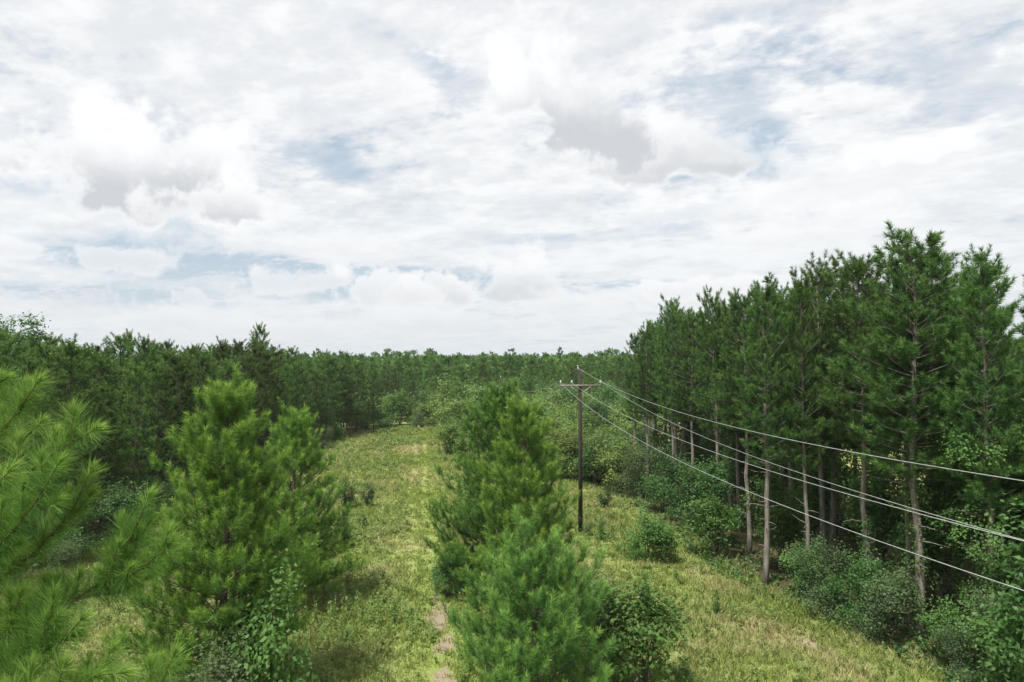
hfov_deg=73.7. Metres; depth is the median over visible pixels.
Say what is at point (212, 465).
pine tree
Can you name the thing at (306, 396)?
pine tree
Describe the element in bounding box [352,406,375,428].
shrub
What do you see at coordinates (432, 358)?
pine tree
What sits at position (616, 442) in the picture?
shrub
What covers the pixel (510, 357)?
pine tree
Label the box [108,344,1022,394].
distant wood
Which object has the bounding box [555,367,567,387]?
pine tree
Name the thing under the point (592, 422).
shrub
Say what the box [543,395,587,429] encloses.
shrub
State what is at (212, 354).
pine tree
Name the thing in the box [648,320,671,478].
pine tree
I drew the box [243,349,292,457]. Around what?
pine tree
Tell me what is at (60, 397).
pine tree
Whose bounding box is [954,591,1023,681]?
shrub
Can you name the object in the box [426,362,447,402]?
pine tree
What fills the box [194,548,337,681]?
shrub
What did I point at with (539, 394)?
shrub
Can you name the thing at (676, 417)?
pine tree
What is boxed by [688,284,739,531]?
pine tree
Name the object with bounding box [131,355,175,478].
pine tree
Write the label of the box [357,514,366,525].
shrub
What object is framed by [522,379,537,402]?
pine tree
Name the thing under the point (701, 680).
shrub
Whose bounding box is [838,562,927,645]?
shrub
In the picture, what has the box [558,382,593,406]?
shrub
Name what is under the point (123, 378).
pine tree
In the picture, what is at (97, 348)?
pine tree
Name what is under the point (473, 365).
pine tree
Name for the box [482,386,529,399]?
shrub
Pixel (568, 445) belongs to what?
shrub
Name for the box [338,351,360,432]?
pine tree
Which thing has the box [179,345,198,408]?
pine tree
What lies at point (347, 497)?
shrub
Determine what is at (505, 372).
pine tree
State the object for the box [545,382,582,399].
shrub
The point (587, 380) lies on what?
pine tree
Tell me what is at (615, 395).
shrub
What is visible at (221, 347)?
pine tree
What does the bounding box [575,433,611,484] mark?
shrub
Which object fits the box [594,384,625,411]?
shrub
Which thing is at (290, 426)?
pine tree
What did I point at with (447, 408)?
shrub
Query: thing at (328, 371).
pine tree
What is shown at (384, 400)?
shrub
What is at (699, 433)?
broadleaf tree
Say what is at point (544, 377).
pine tree
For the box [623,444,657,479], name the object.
shrub
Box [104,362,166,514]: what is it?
pine tree
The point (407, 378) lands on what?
pine tree
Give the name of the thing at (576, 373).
pine tree
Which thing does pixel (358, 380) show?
pine tree
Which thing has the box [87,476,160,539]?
shrub
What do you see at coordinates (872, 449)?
pine tree
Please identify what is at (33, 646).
pine tree
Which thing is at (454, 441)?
shrub
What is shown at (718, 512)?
shrub
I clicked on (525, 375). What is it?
pine tree
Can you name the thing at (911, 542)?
climbing vine
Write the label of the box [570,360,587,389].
pine tree
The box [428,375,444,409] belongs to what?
pine tree
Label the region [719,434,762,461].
broadleaf tree
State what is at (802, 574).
shrub
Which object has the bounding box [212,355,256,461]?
pine tree
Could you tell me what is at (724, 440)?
pine tree
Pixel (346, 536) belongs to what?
shrub
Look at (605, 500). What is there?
shrub
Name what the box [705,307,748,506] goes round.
pine tree
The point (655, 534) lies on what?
shrub
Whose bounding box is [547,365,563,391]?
pine tree
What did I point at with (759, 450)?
broadleaf tree
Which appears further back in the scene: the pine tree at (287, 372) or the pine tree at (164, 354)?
the pine tree at (287, 372)
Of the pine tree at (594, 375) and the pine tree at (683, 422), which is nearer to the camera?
the pine tree at (683, 422)
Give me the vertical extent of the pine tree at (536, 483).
9.823 m
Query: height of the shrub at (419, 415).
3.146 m
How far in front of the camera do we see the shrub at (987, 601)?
22.27 m
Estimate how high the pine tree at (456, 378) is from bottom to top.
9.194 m
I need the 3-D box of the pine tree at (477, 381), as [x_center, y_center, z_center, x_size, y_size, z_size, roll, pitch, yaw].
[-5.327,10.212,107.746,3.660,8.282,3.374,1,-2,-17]
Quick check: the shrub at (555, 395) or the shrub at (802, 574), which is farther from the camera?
the shrub at (555, 395)
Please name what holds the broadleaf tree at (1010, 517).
on the ground at (447, 643)
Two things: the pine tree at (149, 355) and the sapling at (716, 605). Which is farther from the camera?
the pine tree at (149, 355)
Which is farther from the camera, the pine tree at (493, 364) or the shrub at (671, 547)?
the pine tree at (493, 364)
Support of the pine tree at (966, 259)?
on the ground at (447, 643)
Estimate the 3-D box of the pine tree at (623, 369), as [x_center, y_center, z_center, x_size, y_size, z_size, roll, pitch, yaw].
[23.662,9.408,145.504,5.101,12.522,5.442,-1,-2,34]
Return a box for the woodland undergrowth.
[0,427,1022,681]
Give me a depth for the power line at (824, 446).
14.95 m
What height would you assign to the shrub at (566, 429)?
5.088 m
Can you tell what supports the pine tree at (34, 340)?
on the ground at (447, 643)
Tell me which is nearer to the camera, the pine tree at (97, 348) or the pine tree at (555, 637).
the pine tree at (555, 637)
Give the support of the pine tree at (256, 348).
on the ground at (447, 643)
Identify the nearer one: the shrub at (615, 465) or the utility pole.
the utility pole
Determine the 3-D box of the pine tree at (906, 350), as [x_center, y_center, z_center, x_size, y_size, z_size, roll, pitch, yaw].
[15.059,3.460,25.969,5.239,16.413,5.290,1,-2,-19]
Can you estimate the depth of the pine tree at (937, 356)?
33.09 m
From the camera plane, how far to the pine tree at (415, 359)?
136.13 m
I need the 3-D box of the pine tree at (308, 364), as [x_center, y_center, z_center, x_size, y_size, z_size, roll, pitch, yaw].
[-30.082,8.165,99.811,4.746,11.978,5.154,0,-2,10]
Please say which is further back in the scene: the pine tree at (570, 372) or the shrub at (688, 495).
the pine tree at (570, 372)
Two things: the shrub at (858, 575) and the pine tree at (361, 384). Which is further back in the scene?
the pine tree at (361, 384)
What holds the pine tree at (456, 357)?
on the ground at (447, 643)
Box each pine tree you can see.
[0,325,16,395]
[0,325,33,417]
[0,326,41,520]
[0,352,35,525]
[0,364,192,681]
[2,354,64,556]
[14,335,77,473]
[21,361,67,535]
[24,335,43,356]
[29,333,118,537]
[32,357,91,491]
[34,331,74,404]
[35,344,110,490]
[63,347,130,504]
[66,382,136,527]
[80,342,117,455]
[91,364,326,681]
[92,358,130,491]
[101,331,141,475]
[101,344,120,390]
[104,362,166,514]
[110,358,144,480]
[115,332,167,496]
[118,329,139,410]
[130,361,189,502]
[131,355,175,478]
[142,340,171,434]
[142,352,212,490]
[152,348,182,446]
[153,366,197,486]
[157,338,179,434]
[162,367,196,472]
[174,352,222,489]
[175,342,220,425]
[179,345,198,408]
[183,348,203,412]
[202,336,232,432]
[202,344,216,362]
[204,371,232,447]
[210,347,232,380]
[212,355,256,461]
[227,339,250,379]
[230,396,369,602]
[231,353,264,455]
[236,354,262,445]
[243,339,281,454]
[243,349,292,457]
[248,321,272,444]
[257,365,292,456]
[258,344,285,445]
[260,356,279,422]
[276,361,300,443]
[277,359,306,439]
[279,346,308,407]
[284,355,317,427]
[298,370,317,431]
[299,357,319,435]
[305,369,330,441]
[311,354,337,417]
[311,356,347,434]
[312,352,344,438]
[313,348,337,430]
[329,362,358,433]
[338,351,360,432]
[342,360,370,433]
[344,354,358,391]
[350,365,368,412]
[354,352,369,398]
[361,367,384,432]
[363,354,384,406]
[374,368,391,406]
[376,365,390,401]
[381,366,401,414]
[389,359,407,392]
[398,368,419,404]
[399,362,422,398]
[406,380,418,417]
[407,353,427,406]
[420,376,569,586]
[423,355,439,391]
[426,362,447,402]
[426,363,444,396]
[427,377,440,404]
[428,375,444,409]
[438,504,618,681]
[445,375,466,423]
[447,352,470,382]
[452,364,470,393]
[452,391,587,624]
[458,371,467,390]
[466,360,478,388]
[470,363,490,387]
[473,355,494,384]
[473,380,483,394]
[486,353,500,386]
[496,355,517,388]
[497,370,511,391]
[519,367,533,381]
[522,358,543,385]
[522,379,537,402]
[524,364,538,386]
[541,357,559,387]
[543,355,563,386]
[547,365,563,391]
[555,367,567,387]
[563,365,577,387]
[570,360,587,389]
[570,362,583,389]
[583,372,595,395]
[587,371,601,395]
[593,363,604,387]
[598,357,615,388]
[602,368,621,393]
[611,355,627,389]
[615,369,629,394]
[617,357,633,393]
[620,331,645,447]
[630,320,663,473]
[634,331,657,437]
[637,316,664,461]
[648,294,693,500]
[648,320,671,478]
[651,336,666,467]
[653,299,690,507]
[662,327,694,484]
[665,307,710,517]
[670,307,700,493]
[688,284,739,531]
[688,318,723,452]
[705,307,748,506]
[707,288,774,555]
[707,333,733,506]
[708,300,761,530]
[731,270,805,584]
[733,280,778,530]
[756,278,805,567]
[758,284,795,501]
[768,286,835,549]
[769,292,799,543]
[774,265,830,583]
[787,249,858,579]
[796,258,867,569]
[813,249,910,606]
[815,303,840,539]
[825,220,993,641]
[826,293,868,558]
[829,268,900,568]
[860,272,939,625]
[864,241,976,612]
[901,275,962,450]
[932,286,1014,602]
[935,246,1023,670]
[937,243,1023,615]
[953,275,1004,571]
[996,273,1023,487]
[998,308,1023,421]
[1016,372,1023,419]
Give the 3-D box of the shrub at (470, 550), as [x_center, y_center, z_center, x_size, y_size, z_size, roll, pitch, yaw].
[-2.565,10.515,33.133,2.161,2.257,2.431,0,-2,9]
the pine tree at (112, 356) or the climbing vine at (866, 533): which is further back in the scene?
the pine tree at (112, 356)
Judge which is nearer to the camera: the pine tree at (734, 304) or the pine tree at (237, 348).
the pine tree at (734, 304)
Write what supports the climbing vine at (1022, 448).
attached to the pine tree at (1021, 375)
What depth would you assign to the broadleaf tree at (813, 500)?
36.00 m
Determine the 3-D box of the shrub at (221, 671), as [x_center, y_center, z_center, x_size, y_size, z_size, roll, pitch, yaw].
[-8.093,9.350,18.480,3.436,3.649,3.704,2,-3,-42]
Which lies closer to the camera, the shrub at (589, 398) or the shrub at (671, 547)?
the shrub at (671, 547)
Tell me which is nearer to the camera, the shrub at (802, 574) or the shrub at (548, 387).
the shrub at (802, 574)
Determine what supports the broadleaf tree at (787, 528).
on the ground at (447, 643)
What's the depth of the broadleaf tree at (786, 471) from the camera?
48.32 m
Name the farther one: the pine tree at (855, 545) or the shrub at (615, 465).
the shrub at (615, 465)
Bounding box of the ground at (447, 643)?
[1,385,1023,681]
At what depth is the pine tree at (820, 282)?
33.41 m
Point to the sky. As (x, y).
(466, 177)
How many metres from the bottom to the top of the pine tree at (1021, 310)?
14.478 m
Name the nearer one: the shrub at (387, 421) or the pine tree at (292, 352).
the pine tree at (292, 352)
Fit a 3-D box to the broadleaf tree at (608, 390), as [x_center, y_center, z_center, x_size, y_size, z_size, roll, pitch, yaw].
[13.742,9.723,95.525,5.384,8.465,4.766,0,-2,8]
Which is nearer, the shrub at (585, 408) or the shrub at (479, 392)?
the shrub at (585, 408)
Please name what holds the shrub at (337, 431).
on the ground at (447, 643)
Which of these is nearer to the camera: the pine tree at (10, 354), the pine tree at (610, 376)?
the pine tree at (10, 354)
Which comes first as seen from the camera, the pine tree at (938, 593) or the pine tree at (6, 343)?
the pine tree at (938, 593)
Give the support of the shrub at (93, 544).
on the ground at (447, 643)
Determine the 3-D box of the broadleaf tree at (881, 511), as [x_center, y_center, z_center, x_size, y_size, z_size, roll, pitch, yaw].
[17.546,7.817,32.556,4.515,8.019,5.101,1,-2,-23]
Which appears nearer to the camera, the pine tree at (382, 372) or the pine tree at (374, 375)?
the pine tree at (374, 375)
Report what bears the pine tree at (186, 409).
on the ground at (447, 643)
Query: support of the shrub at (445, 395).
on the ground at (447, 643)
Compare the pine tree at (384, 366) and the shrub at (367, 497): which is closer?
the shrub at (367, 497)
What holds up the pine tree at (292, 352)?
on the ground at (447, 643)
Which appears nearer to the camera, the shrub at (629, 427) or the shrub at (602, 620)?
the shrub at (602, 620)
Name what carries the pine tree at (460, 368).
on the ground at (447, 643)
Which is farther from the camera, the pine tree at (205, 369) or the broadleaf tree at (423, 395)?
the broadleaf tree at (423, 395)
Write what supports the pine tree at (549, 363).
on the ground at (447, 643)
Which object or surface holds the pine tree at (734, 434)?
on the ground at (447, 643)
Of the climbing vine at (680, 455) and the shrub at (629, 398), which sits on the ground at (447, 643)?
the shrub at (629, 398)
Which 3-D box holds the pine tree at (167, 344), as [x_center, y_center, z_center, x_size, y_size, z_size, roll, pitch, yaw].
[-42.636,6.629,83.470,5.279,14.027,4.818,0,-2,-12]
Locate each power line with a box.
[501,368,1023,480]
[533,381,1021,539]
[534,383,1023,540]
[535,383,1023,590]
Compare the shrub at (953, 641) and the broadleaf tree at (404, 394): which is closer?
the shrub at (953, 641)
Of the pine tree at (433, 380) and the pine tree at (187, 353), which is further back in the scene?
the pine tree at (433, 380)
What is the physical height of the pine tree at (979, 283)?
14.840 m
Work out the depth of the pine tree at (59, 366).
45.77 m
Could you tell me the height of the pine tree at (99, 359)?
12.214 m
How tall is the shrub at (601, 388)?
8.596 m
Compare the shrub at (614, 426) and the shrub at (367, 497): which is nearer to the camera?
the shrub at (367, 497)
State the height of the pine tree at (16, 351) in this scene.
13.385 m
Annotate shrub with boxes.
[21,534,93,585]
[23,490,106,570]
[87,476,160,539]
[149,481,191,522]
[185,620,274,681]
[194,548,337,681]
[313,425,333,449]
[327,420,346,440]
[339,477,358,507]
[339,513,357,546]
[347,396,384,428]
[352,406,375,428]
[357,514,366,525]
[358,481,378,505]
[360,396,402,427]
[375,399,398,427]
[382,388,413,425]
[402,398,421,424]
[408,411,423,427]
[409,402,436,425]
[412,388,445,425]
[424,553,463,599]
[426,373,475,428]
[430,398,478,438]
[431,413,470,453]
[442,537,471,582]
[443,414,466,442]
[448,383,485,414]
[455,385,484,412]
[461,398,482,434]
[461,420,509,450]
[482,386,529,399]
[504,370,545,398]
[514,389,549,445]
[520,378,560,395]
[525,380,556,410]
[526,416,560,450]
[527,426,566,468]
[538,398,568,419]
[539,562,639,679]
[540,419,575,457]
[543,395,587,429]
[544,427,586,479]
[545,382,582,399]
[546,380,582,406]
[551,419,587,442]
[552,398,595,416]
[554,429,592,478]
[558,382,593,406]
[560,409,609,440]
[561,416,602,450]
[567,406,606,441]
[568,397,609,426]
[570,448,602,480]
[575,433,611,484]
[577,567,697,681]
[581,520,595,535]
[582,389,596,405]
[582,421,610,471]
[583,376,619,399]
[586,397,628,425]
[587,438,652,492]
[591,384,627,409]
[591,415,632,442]
[593,448,632,482]
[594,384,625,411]
[598,433,645,454]
[598,484,614,506]
[603,432,638,474]
[604,409,667,450]
[607,395,641,428]
[609,421,661,460]
[611,434,668,497]
[617,501,679,563]
[619,391,657,426]
[622,405,661,433]
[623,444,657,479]
[630,447,695,512]
[647,453,729,525]
[655,534,681,563]
[680,490,746,560]
[692,670,722,681]
[755,480,801,517]
[774,531,841,599]
[778,531,854,620]
[810,543,910,625]
[826,497,880,552]
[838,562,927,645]
[914,596,982,661]
[928,619,982,681]
[949,577,1021,681]
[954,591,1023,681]
[967,544,1018,582]
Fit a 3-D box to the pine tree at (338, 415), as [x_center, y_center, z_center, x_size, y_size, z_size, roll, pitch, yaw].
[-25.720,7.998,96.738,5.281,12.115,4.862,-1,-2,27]
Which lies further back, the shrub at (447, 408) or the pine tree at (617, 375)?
the pine tree at (617, 375)
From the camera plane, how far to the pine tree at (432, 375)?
134.85 m
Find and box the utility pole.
[560,365,600,531]
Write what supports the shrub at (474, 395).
on the ground at (447, 643)
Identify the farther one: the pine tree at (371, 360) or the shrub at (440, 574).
the pine tree at (371, 360)
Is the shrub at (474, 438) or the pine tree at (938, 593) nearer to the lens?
the pine tree at (938, 593)
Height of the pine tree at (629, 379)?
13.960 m
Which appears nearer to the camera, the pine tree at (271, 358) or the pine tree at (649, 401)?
the pine tree at (649, 401)
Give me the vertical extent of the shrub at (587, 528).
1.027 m
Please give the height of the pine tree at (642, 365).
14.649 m
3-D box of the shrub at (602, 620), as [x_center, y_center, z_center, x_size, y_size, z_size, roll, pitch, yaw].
[2.522,9.413,22.813,3.691,3.919,3.978,1,-2,-31]
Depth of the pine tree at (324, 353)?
107.39 m
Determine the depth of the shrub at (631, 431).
68.15 m
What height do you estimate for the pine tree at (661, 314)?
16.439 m
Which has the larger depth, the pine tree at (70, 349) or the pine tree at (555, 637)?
the pine tree at (70, 349)
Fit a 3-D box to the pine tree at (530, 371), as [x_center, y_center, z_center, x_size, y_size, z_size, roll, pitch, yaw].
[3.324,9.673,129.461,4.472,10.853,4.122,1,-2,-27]
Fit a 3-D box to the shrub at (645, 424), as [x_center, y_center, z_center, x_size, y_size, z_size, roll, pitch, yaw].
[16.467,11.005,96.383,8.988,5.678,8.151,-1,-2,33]
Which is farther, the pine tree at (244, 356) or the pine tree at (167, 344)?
the pine tree at (167, 344)
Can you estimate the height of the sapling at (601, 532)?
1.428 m
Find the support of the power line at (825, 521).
attached to the utility pole
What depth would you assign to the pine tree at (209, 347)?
107.92 m
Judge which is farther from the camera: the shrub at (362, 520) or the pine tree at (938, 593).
the shrub at (362, 520)
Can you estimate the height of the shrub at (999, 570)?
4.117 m
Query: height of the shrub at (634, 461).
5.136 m
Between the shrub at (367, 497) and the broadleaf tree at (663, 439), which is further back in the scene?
the broadleaf tree at (663, 439)
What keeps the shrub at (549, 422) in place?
on the ground at (447, 643)
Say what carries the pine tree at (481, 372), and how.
on the ground at (447, 643)
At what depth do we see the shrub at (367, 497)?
50.13 m
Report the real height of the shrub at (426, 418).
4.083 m
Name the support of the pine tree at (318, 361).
on the ground at (447, 643)
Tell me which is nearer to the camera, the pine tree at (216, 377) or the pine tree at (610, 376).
the pine tree at (216, 377)
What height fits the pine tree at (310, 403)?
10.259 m
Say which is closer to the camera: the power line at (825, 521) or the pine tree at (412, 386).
the power line at (825, 521)
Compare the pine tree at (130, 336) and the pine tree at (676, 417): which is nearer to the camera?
the pine tree at (676, 417)
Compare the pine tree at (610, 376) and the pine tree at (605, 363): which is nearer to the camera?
the pine tree at (610, 376)
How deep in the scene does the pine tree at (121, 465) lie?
43.47 m
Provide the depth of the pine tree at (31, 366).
37.72 m
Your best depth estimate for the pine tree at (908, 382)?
27.21 m
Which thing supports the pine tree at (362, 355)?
on the ground at (447, 643)
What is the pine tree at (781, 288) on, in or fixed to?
on the ground at (447, 643)
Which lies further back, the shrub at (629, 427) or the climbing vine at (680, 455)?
the shrub at (629, 427)
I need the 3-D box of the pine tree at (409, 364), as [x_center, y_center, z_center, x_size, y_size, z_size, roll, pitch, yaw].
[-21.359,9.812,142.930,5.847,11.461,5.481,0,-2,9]
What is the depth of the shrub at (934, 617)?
23.92 m
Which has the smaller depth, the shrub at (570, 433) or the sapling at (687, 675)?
the sapling at (687, 675)
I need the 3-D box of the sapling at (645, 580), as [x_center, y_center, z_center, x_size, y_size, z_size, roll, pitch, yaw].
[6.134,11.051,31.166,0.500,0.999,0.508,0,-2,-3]
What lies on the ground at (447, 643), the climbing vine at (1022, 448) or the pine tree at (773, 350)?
the pine tree at (773, 350)
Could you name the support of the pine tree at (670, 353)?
on the ground at (447, 643)
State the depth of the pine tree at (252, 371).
66.48 m
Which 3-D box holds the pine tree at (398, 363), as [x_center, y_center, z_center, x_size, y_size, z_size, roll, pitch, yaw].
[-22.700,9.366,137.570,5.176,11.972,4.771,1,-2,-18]
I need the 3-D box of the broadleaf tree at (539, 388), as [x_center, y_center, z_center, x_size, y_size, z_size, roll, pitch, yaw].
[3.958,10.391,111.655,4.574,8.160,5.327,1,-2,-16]
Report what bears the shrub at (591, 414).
on the ground at (447, 643)
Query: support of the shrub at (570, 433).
on the ground at (447, 643)
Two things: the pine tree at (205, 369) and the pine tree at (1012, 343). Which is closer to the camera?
the pine tree at (1012, 343)
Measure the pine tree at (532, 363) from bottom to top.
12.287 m
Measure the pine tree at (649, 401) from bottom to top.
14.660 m
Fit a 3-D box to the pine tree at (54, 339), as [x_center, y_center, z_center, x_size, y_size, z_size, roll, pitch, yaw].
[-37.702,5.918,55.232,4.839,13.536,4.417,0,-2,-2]
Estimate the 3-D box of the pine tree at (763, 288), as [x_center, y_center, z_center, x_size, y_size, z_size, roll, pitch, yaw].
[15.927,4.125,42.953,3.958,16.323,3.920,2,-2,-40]
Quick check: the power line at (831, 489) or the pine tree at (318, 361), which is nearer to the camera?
the power line at (831, 489)
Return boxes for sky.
[0,0,1023,357]
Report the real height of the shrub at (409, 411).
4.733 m
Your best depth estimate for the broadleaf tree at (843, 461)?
41.73 m
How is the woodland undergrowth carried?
on the ground at (447, 643)
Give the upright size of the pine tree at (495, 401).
10.340 m
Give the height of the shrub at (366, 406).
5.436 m
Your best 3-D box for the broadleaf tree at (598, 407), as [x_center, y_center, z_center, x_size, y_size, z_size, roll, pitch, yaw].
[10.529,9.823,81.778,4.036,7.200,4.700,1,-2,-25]
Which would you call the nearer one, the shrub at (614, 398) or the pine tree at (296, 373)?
the pine tree at (296, 373)
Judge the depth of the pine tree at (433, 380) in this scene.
127.52 m
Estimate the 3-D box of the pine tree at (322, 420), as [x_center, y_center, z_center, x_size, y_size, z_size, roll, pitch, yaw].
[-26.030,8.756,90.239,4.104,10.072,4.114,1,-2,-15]
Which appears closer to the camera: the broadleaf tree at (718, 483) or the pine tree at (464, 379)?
the broadleaf tree at (718, 483)
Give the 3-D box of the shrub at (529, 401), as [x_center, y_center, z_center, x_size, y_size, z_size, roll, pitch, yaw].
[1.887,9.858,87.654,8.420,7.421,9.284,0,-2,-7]
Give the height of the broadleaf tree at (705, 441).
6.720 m
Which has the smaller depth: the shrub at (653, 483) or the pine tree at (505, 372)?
the shrub at (653, 483)
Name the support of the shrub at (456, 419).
on the ground at (447, 643)
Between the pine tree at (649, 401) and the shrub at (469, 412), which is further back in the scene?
the shrub at (469, 412)
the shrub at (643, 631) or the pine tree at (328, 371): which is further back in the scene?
the pine tree at (328, 371)
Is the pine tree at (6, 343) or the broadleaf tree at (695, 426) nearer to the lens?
the pine tree at (6, 343)
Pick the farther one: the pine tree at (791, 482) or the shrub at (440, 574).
the pine tree at (791, 482)
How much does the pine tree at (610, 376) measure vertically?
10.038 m
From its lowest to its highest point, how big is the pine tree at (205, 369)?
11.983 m
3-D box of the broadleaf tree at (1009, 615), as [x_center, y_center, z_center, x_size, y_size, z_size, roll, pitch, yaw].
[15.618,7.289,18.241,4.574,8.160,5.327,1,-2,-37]
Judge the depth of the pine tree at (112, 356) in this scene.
71.73 m
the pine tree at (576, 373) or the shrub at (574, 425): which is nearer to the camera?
the shrub at (574, 425)
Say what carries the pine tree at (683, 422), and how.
on the ground at (447, 643)
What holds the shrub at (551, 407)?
on the ground at (447, 643)
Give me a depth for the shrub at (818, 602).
28.82 m
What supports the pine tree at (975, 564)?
on the ground at (447, 643)
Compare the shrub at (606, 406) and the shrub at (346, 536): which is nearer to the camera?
the shrub at (346, 536)
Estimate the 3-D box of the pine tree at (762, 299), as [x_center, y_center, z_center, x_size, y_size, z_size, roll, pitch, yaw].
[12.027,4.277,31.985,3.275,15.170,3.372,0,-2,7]
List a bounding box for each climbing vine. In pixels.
[665,438,689,495]
[850,515,883,604]
[888,440,942,641]
[1013,427,1023,645]
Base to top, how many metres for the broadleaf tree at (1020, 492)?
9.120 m
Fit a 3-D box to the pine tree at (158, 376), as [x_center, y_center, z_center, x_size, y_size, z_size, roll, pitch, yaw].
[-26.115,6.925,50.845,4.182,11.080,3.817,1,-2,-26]
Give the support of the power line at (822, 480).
attached to the utility pole
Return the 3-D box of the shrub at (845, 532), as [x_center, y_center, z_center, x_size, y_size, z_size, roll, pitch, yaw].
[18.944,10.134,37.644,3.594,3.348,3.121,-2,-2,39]
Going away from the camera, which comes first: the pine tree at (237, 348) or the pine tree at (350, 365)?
the pine tree at (237, 348)
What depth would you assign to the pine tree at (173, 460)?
57.40 m
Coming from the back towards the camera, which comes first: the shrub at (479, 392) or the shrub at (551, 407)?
the shrub at (479, 392)
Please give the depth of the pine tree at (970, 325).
33.24 m
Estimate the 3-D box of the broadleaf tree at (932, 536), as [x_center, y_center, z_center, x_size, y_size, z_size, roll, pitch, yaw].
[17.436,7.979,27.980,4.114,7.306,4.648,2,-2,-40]
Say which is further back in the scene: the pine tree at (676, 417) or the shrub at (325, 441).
the shrub at (325, 441)
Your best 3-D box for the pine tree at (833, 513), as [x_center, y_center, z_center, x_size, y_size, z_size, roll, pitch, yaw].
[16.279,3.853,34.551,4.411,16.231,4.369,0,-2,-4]
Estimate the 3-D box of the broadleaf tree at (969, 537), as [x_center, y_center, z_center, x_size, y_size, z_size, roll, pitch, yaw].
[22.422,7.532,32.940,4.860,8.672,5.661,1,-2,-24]
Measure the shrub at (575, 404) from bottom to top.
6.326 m
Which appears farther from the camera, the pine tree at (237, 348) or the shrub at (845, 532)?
the pine tree at (237, 348)
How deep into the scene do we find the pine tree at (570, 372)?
129.96 m
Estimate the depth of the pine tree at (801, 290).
31.04 m
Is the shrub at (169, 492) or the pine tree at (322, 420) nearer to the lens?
the shrub at (169, 492)
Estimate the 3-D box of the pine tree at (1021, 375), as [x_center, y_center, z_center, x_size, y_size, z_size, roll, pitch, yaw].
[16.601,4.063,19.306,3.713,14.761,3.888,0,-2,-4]
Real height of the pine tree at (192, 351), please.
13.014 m
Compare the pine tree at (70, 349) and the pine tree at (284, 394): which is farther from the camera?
the pine tree at (284, 394)
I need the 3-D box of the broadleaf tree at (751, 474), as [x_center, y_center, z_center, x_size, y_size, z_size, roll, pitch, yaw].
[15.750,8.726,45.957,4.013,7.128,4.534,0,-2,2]
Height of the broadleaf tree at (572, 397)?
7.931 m
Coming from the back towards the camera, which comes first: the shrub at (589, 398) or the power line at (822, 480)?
the shrub at (589, 398)
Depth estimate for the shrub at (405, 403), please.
116.32 m
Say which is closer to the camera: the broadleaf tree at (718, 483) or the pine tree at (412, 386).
the broadleaf tree at (718, 483)
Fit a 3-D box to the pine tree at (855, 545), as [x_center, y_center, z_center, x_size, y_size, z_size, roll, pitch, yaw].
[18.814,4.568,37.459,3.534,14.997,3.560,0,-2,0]
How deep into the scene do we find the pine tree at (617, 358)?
137.56 m
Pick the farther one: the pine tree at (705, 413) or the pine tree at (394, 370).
the pine tree at (394, 370)
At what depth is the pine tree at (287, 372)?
77.01 m
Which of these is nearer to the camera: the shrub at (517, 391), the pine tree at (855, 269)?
the pine tree at (855, 269)
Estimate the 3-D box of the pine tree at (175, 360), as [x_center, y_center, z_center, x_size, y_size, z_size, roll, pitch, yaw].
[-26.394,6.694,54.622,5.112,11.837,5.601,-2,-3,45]
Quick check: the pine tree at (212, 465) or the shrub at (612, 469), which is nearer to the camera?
the pine tree at (212, 465)
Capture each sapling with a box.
[597,518,605,539]
[643,572,649,588]
[674,656,692,681]
[711,588,720,613]
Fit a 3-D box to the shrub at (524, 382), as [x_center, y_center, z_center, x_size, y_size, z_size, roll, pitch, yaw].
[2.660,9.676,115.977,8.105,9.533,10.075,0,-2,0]
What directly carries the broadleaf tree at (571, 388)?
on the ground at (447, 643)
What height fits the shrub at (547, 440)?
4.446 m
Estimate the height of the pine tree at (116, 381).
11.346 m
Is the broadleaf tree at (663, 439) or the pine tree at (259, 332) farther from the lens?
the pine tree at (259, 332)
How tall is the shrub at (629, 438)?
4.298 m
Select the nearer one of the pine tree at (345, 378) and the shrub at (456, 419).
the shrub at (456, 419)
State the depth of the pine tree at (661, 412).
65.14 m
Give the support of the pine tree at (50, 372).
on the ground at (447, 643)
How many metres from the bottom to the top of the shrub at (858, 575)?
3.210 m
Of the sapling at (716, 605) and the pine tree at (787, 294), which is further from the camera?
the pine tree at (787, 294)
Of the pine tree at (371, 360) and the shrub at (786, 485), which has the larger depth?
the pine tree at (371, 360)
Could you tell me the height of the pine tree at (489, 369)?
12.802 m
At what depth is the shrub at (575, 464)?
60.18 m
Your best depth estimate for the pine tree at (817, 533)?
40.64 m
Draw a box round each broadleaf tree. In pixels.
[0,311,91,380]
[396,391,413,414]
[413,389,427,409]
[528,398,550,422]
[529,381,547,396]
[555,385,583,410]
[560,382,582,397]
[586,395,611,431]
[598,381,627,406]
[643,414,693,472]
[677,414,726,455]
[678,415,722,459]
[681,424,726,484]
[688,452,746,535]
[715,434,771,520]
[719,409,792,516]
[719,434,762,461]
[737,466,810,572]
[772,450,809,488]
[776,442,854,558]
[794,424,869,534]
[822,431,923,574]
[878,446,995,613]
[919,435,1018,548]
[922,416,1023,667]
[946,418,1023,606]
[967,425,1023,573]
[970,493,1023,681]

